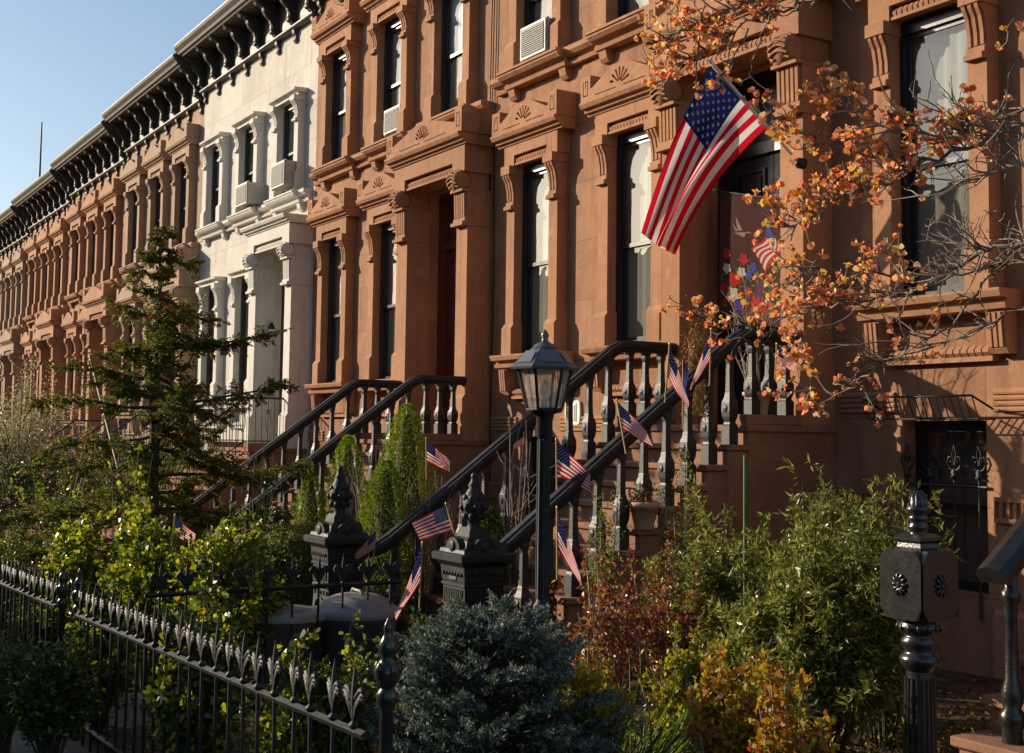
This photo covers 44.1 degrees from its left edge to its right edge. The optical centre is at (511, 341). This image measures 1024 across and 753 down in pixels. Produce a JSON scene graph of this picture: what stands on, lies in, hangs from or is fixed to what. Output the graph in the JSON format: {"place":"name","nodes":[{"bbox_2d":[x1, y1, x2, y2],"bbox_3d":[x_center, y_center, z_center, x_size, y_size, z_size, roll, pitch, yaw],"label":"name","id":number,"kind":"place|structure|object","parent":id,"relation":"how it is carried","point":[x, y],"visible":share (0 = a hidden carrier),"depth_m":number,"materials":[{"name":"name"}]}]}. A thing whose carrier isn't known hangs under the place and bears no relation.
{"place":"outdoors","nodes":[
{"label":"outdoors","id":0,"kind":"place"},
{"bbox_2d":[10,723,70,752],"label":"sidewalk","id":1,"kind":"structure","parent":0,"point":[17,744],"depth_m":7.63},
{"bbox_2d":[0,619,53,752],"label":"juniper","id":2,"kind":"object","parent":1,"relation":"on","point":[7,728],"visible":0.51,"depth_m":7.33,"materials":[{"name":"green plant"}]},
{"bbox_2d":[0,627,109,752],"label":"growth","id":3,"kind":"object","parent":1,"relation":"on","point":[50,698],"visible":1,"depth_m":7.07,"materials":[{"name":"green plant"}]},
{"bbox_2d":[1,635,159,669],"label":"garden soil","id":4,"kind":"structure","parent":0,"point":[65,654],"depth_m":11.23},
{"bbox_2d":[2,590,57,658],"bbox_3d":[-4.075,2.439,10.839,0.582,0.666,0.945,3,-5,-31],"label":"growth","id":5,"kind":"object","parent":4,"relation":"on","point":[37,625],"visible":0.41,"depth_m":10.65,"materials":[{"name":"green plant"}]},
{"bbox_2d":[31,513,115,647],"bbox_3d":[-3.724,2.110,10.859,0.806,1.313,1.243,3,-5,-31],"label":"rose bush","id":6,"kind":"object","parent":4,"relation":"on","point":[74,551],"visible":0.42,"depth_m":10.62,"materials":[{"name":"green plant"}]},
{"bbox_2d":[92,443,167,559],"bbox_3d":[-3.277,1.816,10.832,0.525,1.889,0.589,3,-5,-31],"label":"rose bush","id":7,"kind":"object","parent":4,"relation":"on","point":[121,487],"visible":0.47,"depth_m":10.88,"materials":[{"name":"green plant"}]},
{"bbox_2d":[0,225,316,589],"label":"evergreen tree","id":8,"kind":"object","parent":4,"relation":"on","point":[158,347],"visible":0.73,"depth_m":13.63,"materials":[{"name":"green plant"}]},
{"bbox_2d":[238,509,302,602],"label":"garden shrub","id":9,"kind":"object","parent":4,"relation":"on","point":[280,561],"visible":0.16,"depth_m":11.60,"materials":[{"name":"green plant"}]},
{"bbox_2d":[255,521,318,605],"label":"hedge","id":10,"kind":"object","parent":4,"relation":"on","point":[303,596],"visible":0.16,"depth_m":12.25,"materials":[{"name":"green plant"}]},
{"bbox_2d":[290,473,328,534],"bbox_3d":[-2.284,2.279,14.202,0.776,1.612,0.763,3,-5,-31],"label":"cone conifer","id":11,"kind":"object","parent":4,"relation":"on","point":[310,510],"visible":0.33,"depth_m":14.19,"materials":[{"name":"green plant"}]},
{"bbox_2d":[318,434,375,589],"bbox_3d":[-1.883,2.074,14.339,0.954,2.054,0.880,3,-5,-31],"label":"cone conifer","id":12,"kind":"object","parent":4,"relation":"on","point":[347,457],"visible":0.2,"depth_m":14.35,"materials":[{"name":"green plant"}]},
{"bbox_2d":[363,403,447,611],"bbox_3d":[-1.145,1.834,13.524,1.110,2.372,1.058,3,-5,-31],"label":"cone conifer","id":13,"kind":"object","parent":4,"relation":"on","point":[405,459],"visible":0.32,"depth_m":13.51,"materials":[{"name":"green plant"}]},
{"bbox_2d":[0,0,225,212],"label":"sky","id":14,"kind":"structure","parent":0,"point":[64,63],"materials":[{"name":"blue"}]},
{"bbox_2d":[1,563,401,752],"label":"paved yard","id":15,"kind":"structure","parent":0,"point":[71,746],"depth_m":8.43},
{"bbox_2d":[0,556,58,672],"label":"iron fence","id":16,"kind":"object","parent":15,"relation":"on","point":[30,578],"visible":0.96,"depth_m":9.24,"materials":[{"name":"metal"}]},
{"bbox_2d":[0,505,61,573],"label":"garden shrub","id":17,"kind":"object","parent":15,"relation":"on","point":[23,536],"visible":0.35,"depth_m":17.37,"materials":[{"name":"green plant"}]},
{"bbox_2d":[0,438,68,540],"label":"garden shrub","id":18,"kind":"object","parent":15,"relation":"on","point":[26,483],"visible":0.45,"depth_m":26.11,"materials":[{"name":"green plant"}]},
{"bbox_2d":[0,353,99,526],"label":"flowering tree","id":19,"kind":"object","parent":15,"relation":"on","point":[22,443],"visible":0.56,"depth_m":28.55,"materials":[{"name":"beige plant"}]},
{"bbox_2d":[24,447,114,544],"bbox_3d":[-6.896,2.600,19.827,1.421,2.128,1.428,2,-4,-14],"label":"garden shrub","id":20,"kind":"object","parent":15,"relation":"on","point":[65,484],"visible":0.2,"depth_m":19.66,"materials":[{"name":"green plant"}]},
{"bbox_2d":[57,570,147,738],"bbox_3d":[-2.580,1.961,7.926,0.565,1.027,0.793,7,-7,-55],"label":"growth","id":21,"kind":"object","parent":15,"relation":"on","point":[78,632],"visible":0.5,"depth_m":7.78,"materials":[{"name":"green plant"}]},
{"bbox_2d":[94,497,197,694],"bbox_3d":[-2.715,1.910,9.507,0.839,1.446,1.244,2,-4,-20],"label":"rose bush","id":22,"kind":"object","parent":15,"relation":"on","point":[141,557],"visible":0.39,"depth_m":9.36,"materials":[{"name":"green plant"}]},
{"bbox_2d":[151,508,281,664],"bbox_3d":[-2.072,1.869,8.918,0.809,1.402,1.305,3,-5,-31],"label":"rose bush","id":23,"kind":"object","parent":15,"relation":"on","point":[223,548],"visible":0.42,"depth_m":8.75,"materials":[{"name":"green plant"}]},
{"bbox_2d":[74,579,368,752],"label":"iron fence","id":24,"kind":"object","parent":15,"relation":"on","point":[355,697],"visible":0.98,"depth_m":5.79,"materials":[{"name":"metal"}]},
{"bbox_2d":[250,543,290,649],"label":"rose bush","id":25,"kind":"object","parent":15,"relation":"on","point":[276,604],"visible":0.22,"depth_m":9.01,"materials":[{"name":"green plant"}]},
{"bbox_2d":[140,552,401,710],"bbox_3d":[-1.608,2.017,8.716,1.870,1.060,0.057,3,-5,-31],"label":"iron fence","id":26,"kind":"object","parent":15,"relation":"on","point":[187,579],"visible":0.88,"depth_m":8.76,"materials":[{"name":"metal"}]},
{"bbox_2d":[246,602,325,708],"bbox_3d":[-1.630,2.230,9.048,0.660,0.701,0.703,3,-5,-31],"label":"rubbish bin","id":27,"kind":"object","parent":15,"relation":"on","point":[283,621],"visible":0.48,"depth_m":8.80,"materials":[{"name":"grey plastic"}]},
{"bbox_2d":[303,466,369,605],"bbox_3d":[-1.493,1.884,10.867,0.466,1.620,0.466,3,-5,-31],"label":"newel post","id":28,"kind":"object","parent":15,"relation":"on","point":[334,537],"visible":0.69,"depth_m":10.75,"materials":[{"name":"metal"}]},
{"bbox_2d":[313,587,400,700],"bbox_3d":[-1.140,2.199,9.210,0.660,0.791,0.703,3,-5,-31],"label":"rubbish bin","id":29,"kind":"object","parent":15,"relation":"on","point":[377,611],"visible":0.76,"depth_m":8.97,"materials":[{"name":"grey plastic"}]},
{"bbox_2d":[374,618,401,752],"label":"fence post","id":30,"kind":"object","parent":15,"relation":"on","point":[387,670],"visible":1,"depth_m":4.18,"materials":[{"name":"black metal"}]},
{"bbox_2d":[357,458,426,635],"bbox_3d":[-1.155,1.930,11.454,0.890,1.752,0.864,3,-5,-31],"label":"cone conifer","id":31,"kind":"object","parent":15,"relation":"on","point":[388,521],"visible":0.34,"depth_m":11.40,"materials":[{"name":"green plant"}]},
{"bbox_2d":[400,475,460,614],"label":"bare shrub","id":32,"kind":"object","parent":15,"relation":"on","point":[430,563],"visible":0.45,"depth_m":11.31,"materials":[{"name":"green plant"}]},
{"bbox_2d":[431,472,515,680],"bbox_3d":[-0.293,1.798,9.495,0.466,1.620,0.466,3,-5,-31],"label":"newel post","id":33,"kind":"object","parent":15,"relation":"on","point":[474,557],"visible":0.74,"depth_m":9.39,"materials":[{"name":"metal"}]},
{"bbox_2d":[490,421,555,584],"bbox_3d":[0.087,1.703,10.749,0.710,2.080,0.494,-2,-5,30],"label":"bare shrub","id":34,"kind":"object","parent":15,"relation":"on","point":[510,516],"visible":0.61,"depth_m":10.79,"materials":[{"name":"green plant"}]},
{"bbox_2d":[679,638,785,752],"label":"shrub","id":35,"kind":"object","parent":15,"relation":"on","point":[722,723],"visible":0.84,"depth_m":5.12,"materials":[{"name":"yellow plant"}]},
{"bbox_2d":[692,605,822,736],"bbox_3d":[1.123,1.733,5.876,0.580,1.053,0.583,-2,-5,29],"label":"nandina","id":36,"kind":"object","parent":15,"relation":"on","point":[739,653],"visible":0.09,"depth_m":5.86,"materials":[{"name":"green plant"}]},
{"bbox_2d":[741,651,839,752],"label":"shrub","id":37,"kind":"object","parent":15,"relation":"on","point":[776,731],"visible":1,"depth_m":4.65,"materials":[{"name":"yellow plant"}]},
{"bbox_2d":[633,0,1023,427],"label":"dogwood tree","id":38,"kind":"object","parent":15,"relation":"on","point":[706,24],"visible":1,"depth_m":4.96,"materials":[{"name":"orange plant"}]},
{"bbox_2d":[880,490,958,752],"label":"iron post","id":39,"kind":"object","parent":15,"relation":"on","point":[919,592],"visible":1,"depth_m":5.65,"materials":[{"name":"black metal"}]},
{"bbox_2d":[100,669,1003,752],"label":"garden soil","id":40,"kind":"structure","parent":0,"point":[955,682],"depth_m":8.36,"materials":[{"name":"soil"}]},
{"bbox_2d":[139,553,256,752],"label":"growth","id":41,"kind":"object","parent":40,"relation":"on","point":[160,697],"visible":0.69,"depth_m":6.24,"materials":[{"name":"green plant"}]},
{"bbox_2d":[250,616,361,752],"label":"growth","id":42,"kind":"object","parent":40,"relation":"on","point":[321,703],"visible":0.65,"depth_m":5.66,"materials":[{"name":"green plant"}]},
{"bbox_2d":[280,610,398,752],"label":"shrub","id":43,"kind":"object","parent":40,"relation":"on","point":[352,659],"visible":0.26,"depth_m":5.87,"materials":[{"name":"green plant"}]},
{"bbox_2d":[342,589,634,752],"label":"blue spruce","id":44,"kind":"object","parent":40,"relation":"on","point":[474,645],"visible":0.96,"depth_m":5.34,"materials":[{"name":"green plant"}]},
{"bbox_2d":[510,329,579,724],"bbox_3d":[0.141,1.099,5.886,0.309,2.318,0.334,3,-5,-31],"label":"lamp post","id":45,"kind":"object","parent":40,"relation":"on","point":[544,354],"visible":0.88,"depth_m":5.89,"materials":[{"name":"metal"}]},
{"bbox_2d":[104,645,990,752],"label":"ground cover","id":46,"kind":"object","parent":40,"relation":"on","point":[886,739],"visible":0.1,"depth_m":7.31,"materials":[{"name":"green plant"}]},
{"bbox_2d":[555,640,637,752],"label":"shrub","id":47,"kind":"object","parent":40,"relation":"on","point":[584,683],"visible":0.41,"depth_m":5.59,"materials":[{"name":"green plant"}]},
{"bbox_2d":[549,548,648,697],"bbox_3d":[0.585,1.829,7.540,0.562,1.193,0.606,-2,-5,36],"label":"barberry","id":48,"kind":"object","parent":40,"relation":"on","point":[618,634],"visible":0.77,"depth_m":7.50,"materials":[{"name":"red plant"}]},
{"bbox_2d":[583,484,627,677],"bbox_3d":[0.639,1.770,8.777,0.317,1.552,0.441,1,-4,-4],"label":"climbing shrub","id":49,"kind":"object","parent":40,"relation":"on","point":[609,564],"visible":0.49,"depth_m":8.79,"materials":[{"name":"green plant"}]},
{"bbox_2d":[514,647,742,752],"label":"iris clump","id":50,"kind":"object","parent":40,"relation":"on","point":[668,746],"visible":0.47,"depth_m":5.67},
{"bbox_2d":[611,527,706,737],"bbox_3d":[0.918,1.793,7.681,0.554,1.291,0.529,3,-5,-31],"label":"barberry","id":51,"kind":"object","parent":40,"relation":"on","point":[655,644],"visible":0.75,"depth_m":7.68,"materials":[{"name":"red plant"}]},
{"bbox_2d":[650,444,700,595],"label":"climbing shrub","id":52,"kind":"object","parent":40,"relation":"on","point":[686,521],"visible":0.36,"depth_m":9.67,"materials":[{"name":"green plant"}]},
{"bbox_2d":[638,620,721,752],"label":"shrub","id":53,"kind":"object","parent":40,"relation":"on","point":[689,669],"visible":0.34,"depth_m":6.00,"materials":[{"name":"green plant"}]},
{"bbox_2d":[634,473,801,683],"bbox_3d":[1.377,1.696,8.381,1.035,1.620,1.430,3,-5,-31],"label":"nandina","id":54,"kind":"object","parent":40,"relation":"on","point":[714,589],"visible":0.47,"depth_m":8.17,"materials":[{"name":"green plant"}]},
{"bbox_2d":[713,455,904,752],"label":"nandina","id":55,"kind":"object","parent":40,"relation":"on","point":[840,625],"visible":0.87,"depth_m":6.63,"materials":[{"name":"green plant"}]},
{"bbox_2d":[824,473,937,746],"bbox_3d":[2.144,1.598,7.550,0.802,1.643,0.694,-1,-5,23],"label":"nandina","id":56,"kind":"object","parent":40,"relation":"on","point":[878,541],"visible":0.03,"depth_m":7.54,"materials":[{"name":"green plant"}]},
{"bbox_3d":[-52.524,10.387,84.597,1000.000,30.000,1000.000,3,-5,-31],"label":"ground","id":57,"kind":"structure","parent":0,"visible":0},
{"bbox_2d":[0,205,30,448],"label":"brownstone house","id":58,"kind":"structure","parent":57,"relation":"on","point":[15,233],"depth_m":44.71,"materials":[{"name":"beige stone"}]},
{"bbox_2d":[10,248,27,328],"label":"window","id":59,"kind":"structure","parent":58,"relation":"in","point":[19,258],"depth_m":43.97,"materials":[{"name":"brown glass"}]},
{"bbox_2d":[0,168,71,490],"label":"brownstone house","id":60,"kind":"structure","parent":57,"relation":"on","point":[42,203],"depth_m":39.75,"materials":[{"name":"stone"}]},
{"bbox_2d":[22,235,40,327],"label":"window","id":61,"kind":"structure","parent":60,"relation":"in","point":[33,262],"depth_m":42.31,"materials":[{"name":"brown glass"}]},
{"bbox_2d":[35,226,53,315],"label":"window","id":62,"kind":"structure","parent":60,"relation":"in","point":[46,255],"depth_m":40.59,"materials":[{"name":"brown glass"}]},
{"bbox_2d":[47,218,69,310],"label":"window","id":63,"kind":"structure","parent":60,"relation":"in","point":[59,229],"depth_m":38.70,"materials":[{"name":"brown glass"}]},
{"bbox_2d":[0,120,127,536],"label":"brownstone house","id":64,"kind":"structure","parent":57,"relation":"on","point":[89,164],"depth_m":34.90,"materials":[{"name":"stone"}]},
{"bbox_2d":[59,311,81,438],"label":"window","id":65,"kind":"structure","parent":64,"relation":"in","point":[72,341],"depth_m":36.63,"materials":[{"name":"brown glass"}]},
{"bbox_2d":[64,201,85,308],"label":"window","id":66,"kind":"structure","parent":64,"relation":"in","point":[76,218],"depth_m":37.04,"materials":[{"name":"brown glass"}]},
{"bbox_2d":[80,190,103,294],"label":"window","id":67,"kind":"structure","parent":64,"relation":"in","point":[92,207],"depth_m":35.38,"materials":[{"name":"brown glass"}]},
{"bbox_2d":[97,178,123,286],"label":"window","id":68,"kind":"structure","parent":64,"relation":"in","point":[110,194],"depth_m":33.57,"materials":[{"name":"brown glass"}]},
{"bbox_2d":[2,52,204,550],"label":"brownstone house","id":69,"kind":"structure","parent":57,"relation":"on","point":[155,118],"depth_m":29.67,"materials":[{"name":"beige stone"}]},
{"bbox_2d":[115,284,143,433],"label":"window","id":70,"kind":"structure","parent":69,"relation":"in","point":[123,295],"depth_m":31.53,"materials":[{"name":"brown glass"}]},
{"bbox_2d":[119,155,147,278],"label":"window","id":71,"kind":"structure","parent":69,"relation":"in","point":[133,174],"depth_m":31.92,"materials":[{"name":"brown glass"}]},
{"bbox_2d":[140,140,171,267],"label":"window","id":72,"kind":"structure","parent":69,"relation":"in","point":[156,160],"depth_m":30.19,"materials":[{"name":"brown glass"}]},
{"bbox_2d":[165,123,198,248],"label":"window","id":73,"kind":"structure","parent":69,"relation":"in","point":[182,144],"depth_m":28.30,"materials":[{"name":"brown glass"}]},
{"bbox_2d":[94,0,318,555],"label":"white house","id":74,"kind":"structure","parent":57,"relation":"on","point":[253,64],"depth_m":23.89,"materials":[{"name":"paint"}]},
{"bbox_2d":[194,276,225,427],"bbox_3d":[-6.296,0.247,26.336,0.363,3.110,1.520,3,-5,-31],"label":"window","id":75,"kind":"structure","parent":74,"relation":"in","point":[210,371],"depth_m":26.00,"materials":[{"name":"white glass"}]},
{"bbox_2d":[195,131,230,246],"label":"window","id":76,"kind":"structure","parent":74,"relation":"in","point":[215,150],"depth_m":26.76,"materials":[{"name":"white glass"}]},
{"bbox_2d":[224,267,249,427],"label":"window","id":77,"kind":"structure","parent":74,"relation":"in","point":[238,282],"depth_m":24.98,"materials":[{"name":"white glass"}]},
{"bbox_2d":[226,111,265,234],"bbox_3d":[-5.192,-3.296,24.873,0.363,2.230,1.400,3,-5,-31],"label":"window","id":78,"kind":"structure","parent":74,"relation":"in","point":[248,131],"depth_m":25.04,"materials":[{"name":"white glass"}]},
{"bbox_2d":[263,86,307,215],"bbox_3d":[-4.100,-3.412,23.106,0.363,2.230,1.400,3,-5,-31],"label":"window","id":79,"kind":"structure","parent":74,"relation":"in","point":[287,109],"depth_m":23.02,"materials":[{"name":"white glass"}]},
{"bbox_2d":[238,0,497,590],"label":"brownstone house","id":80,"kind":"structure","parent":57,"relation":"on","point":[400,220],"depth_m":18.39,"materials":[{"name":"brown stone"}]},
{"bbox_2d":[190,379,401,535],"bbox_3d":[-3.124,1.837,17.138,3.531,2.728,0.164,3,-5,-31],"label":"stoop railing","id":81,"kind":"object","parent":80,"relation":"on","point":[301,424],"visible":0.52,"depth_m":17.38,"materials":[{"name":"metal"}]},
{"bbox_2d":[304,187,359,416],"bbox_3d":[-2.978,-0.598,20.966,0.408,3.693,1.520,3,-5,-31],"label":"window","id":82,"kind":"structure","parent":80,"relation":"in","point":[333,216],"depth_m":21.15,"materials":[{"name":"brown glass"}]},
{"bbox_2d":[310,0,364,190],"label":"window","id":83,"kind":"structure","parent":80,"relation":"in","point":[338,30],"depth_m":21.33,"materials":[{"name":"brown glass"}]},
{"bbox_2d":[209,375,466,554],"bbox_3d":[-2.148,1.733,15.557,3.531,2.728,0.164,3,-5,-31],"label":"stoop railing","id":84,"kind":"object","parent":80,"relation":"on","point":[356,426],"visible":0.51,"depth_m":15.86,"materials":[{"name":"black paint"}]},
{"bbox_2d":[356,172,397,415],"bbox_3d":[-1.918,-0.710,19.250,0.408,3.693,1.520,3,-5,-31],"label":"window","id":85,"kind":"structure","parent":80,"relation":"in","point":[379,362],"depth_m":19.57,"materials":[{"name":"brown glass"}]},
{"bbox_2d":[359,0,416,170],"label":"window","id":86,"kind":"structure","parent":80,"relation":"in","point":[392,52],"depth_m":19.76,"materials":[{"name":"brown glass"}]},
{"bbox_2d":[436,192,456,433],"bbox_3d":[-0.640,-0.394,17.782,0.150,3.560,1.460,3,-5,-31],"label":"door","id":87,"kind":"structure","parent":80,"relation":"in","point":[445,357],"depth_m":18.29,"materials":[{"name":"red wood"}]},
{"bbox_2d":[416,0,478,124],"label":"window","id":88,"kind":"structure","parent":80,"relation":"in","point":[452,79],"depth_m":18.17,"materials":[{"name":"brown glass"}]},
{"bbox_2d":[394,0,840,675],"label":"brownstone house","id":89,"kind":"structure","parent":57,"relation":"on","point":[584,130],"depth_m":13.70,"materials":[{"name":"brown stone"}]},
{"bbox_2d":[412,502,455,539],"bbox_3d":[-0.584,1.483,10.076,0.450,0.400,0.116,-1,-5,24],"label":"flag","id":90,"kind":"object","parent":89,"relation":"attached to","point":[437,522],"visible":0.99,"depth_m":10.08,"materials":[{"name":"multicoloured fabric"}]},
{"bbox_2d":[365,340,677,636],"bbox_3d":[0.131,1.292,11.885,3.531,2.728,0.164,3,-5,-31],"label":"stoop railing","id":91,"kind":"object","parent":89,"relation":"on","point":[403,528],"visible":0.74,"depth_m":11.95,"materials":[{"name":"black paint"}]},
{"bbox_2d":[489,89,575,398],"bbox_3d":[0.262,-1.141,15.739,0.408,3.693,1.520,3,-5,-31],"label":"window","id":92,"kind":"structure","parent":89,"relation":"in","point":[534,131],"depth_m":15.92,"materials":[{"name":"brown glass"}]},
{"bbox_2d":[496,0,573,101],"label":"window","id":93,"kind":"structure","parent":89,"relation":"in","point":[516,75],"depth_m":16.01,"materials":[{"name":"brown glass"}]},
{"bbox_2d":[520,16,551,61],"bbox_3d":[0.463,-3.758,15.899,0.512,0.444,0.604,3,-5,-31],"label":"air conditioner","id":94,"kind":"object","parent":89,"relation":"on","point":[533,39],"visible":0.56,"depth_m":15.72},
{"bbox_2d":[579,53,661,395],"bbox_3d":[1.321,-1.253,14.023,0.408,3.693,1.520,3,-5,-31],"label":"window","id":95,"kind":"structure","parent":89,"relation":"in","point":[629,287],"depth_m":14.29,"materials":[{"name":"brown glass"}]},
{"bbox_2d":[449,329,803,620],"bbox_3d":[1.065,1.193,10.373,3.531,2.728,0.164,3,-5,-31],"label":"stoop railing","id":96,"kind":"object","parent":89,"relation":"on","point":[518,536],"visible":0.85,"depth_m":10.46,"materials":[{"name":"metal"}]},
{"bbox_2d":[675,295,709,423],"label":"dry vine","id":97,"kind":"object","parent":96,"relation":"hanging from","point":[693,358],"visible":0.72,"depth_m":10.80,"materials":[{"name":"orange plant"}]},
{"bbox_2d":[585,0,667,64],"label":"window","id":98,"kind":"structure","parent":89,"relation":"in","point":[616,25],"depth_m":14.52,"materials":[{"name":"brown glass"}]},
{"bbox_2d":[627,481,668,529],"bbox_3d":[1.100,1.317,10.258,0.429,0.406,0.349,3,-5,-31],"label":"flower pot","id":99,"kind":"object","parent":89,"relation":"on","point":[643,511],"visible":1,"depth_m":10.16,"materials":[{"name":"ceramic"}]},
{"bbox_2d":[641,58,806,254],"bbox_3d":[1.863,-1.685,11.561,1.566,1.701,0.595,-1,-5,27],"label":"flag","id":100,"kind":"object","parent":89,"relation":"attached to","point":[717,133],"visible":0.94,"depth_m":11.42,"materials":[{"name":"fabric"}]},
{"bbox_2d":[712,188,780,326],"bbox_3d":[2.375,-0.837,12.481,0.059,1.505,1.034,4,-5,-40],"label":"banner","id":101,"kind":"object","parent":89,"relation":"hanging from","point":[741,220],"visible":0.72,"depth_m":12.56,"materials":[{"name":"multicoloured fabric"}]},
{"bbox_2d":[718,69,779,424],"bbox_3d":[2.589,-0.936,12.572,0.150,3.560,1.460,3,-5,-31],"label":"door","id":102,"kind":"structure","parent":89,"relation":"in","point":[757,166],"depth_m":12.88,"materials":[{"name":"black paint"}]},
{"bbox_2d":[721,264,803,414],"bbox_3d":[2.245,-0.002,11.231,0.682,1.375,0.762,2,-4,-16],"label":"bare shrub","id":103,"kind":"object","parent":89,"relation":"on","point":[764,402],"visible":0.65,"depth_m":11.14,"materials":[{"name":"brown plant"}]},
{"bbox_2d":[839,0,1023,752],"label":"brownstone house","id":104,"kind":"structure","parent":57,"relation":"on","point":[896,40],"depth_m":10.55,"materials":[{"name":"brown stone"}]},
{"bbox_2d":[861,394,995,620],"bbox_3d":[3.400,1.336,10.322,0.325,1.780,1.140,3,-5,-31],"label":"window guard","id":105,"kind":"object","parent":104,"relation":"attached to","point":[953,476],"visible":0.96,"depth_m":10.25,"materials":[{"name":"black paint"}]},
{"bbox_2d":[850,0,1021,365],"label":"window","id":106,"kind":"structure","parent":104,"relation":"in","point":[960,39],"depth_m":10.64,"materials":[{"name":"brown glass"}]},
{"bbox_2d":[915,421,988,592],"bbox_3d":[3.733,1.367,10.479,0.140,1.450,0.840,3,-5,-31],"label":"basement window","id":107,"kind":"structure","parent":104,"relation":"in","point":[966,436],"depth_m":10.56,"materials":[{"name":"black glass"}]},
{"bbox_2d":[975,512,1023,744],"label":"stoop railing","id":108,"kind":"object","parent":104,"relation":"on","point":[1003,563],"visible":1,"depth_m":5.99,"materials":[{"name":"black metal"}]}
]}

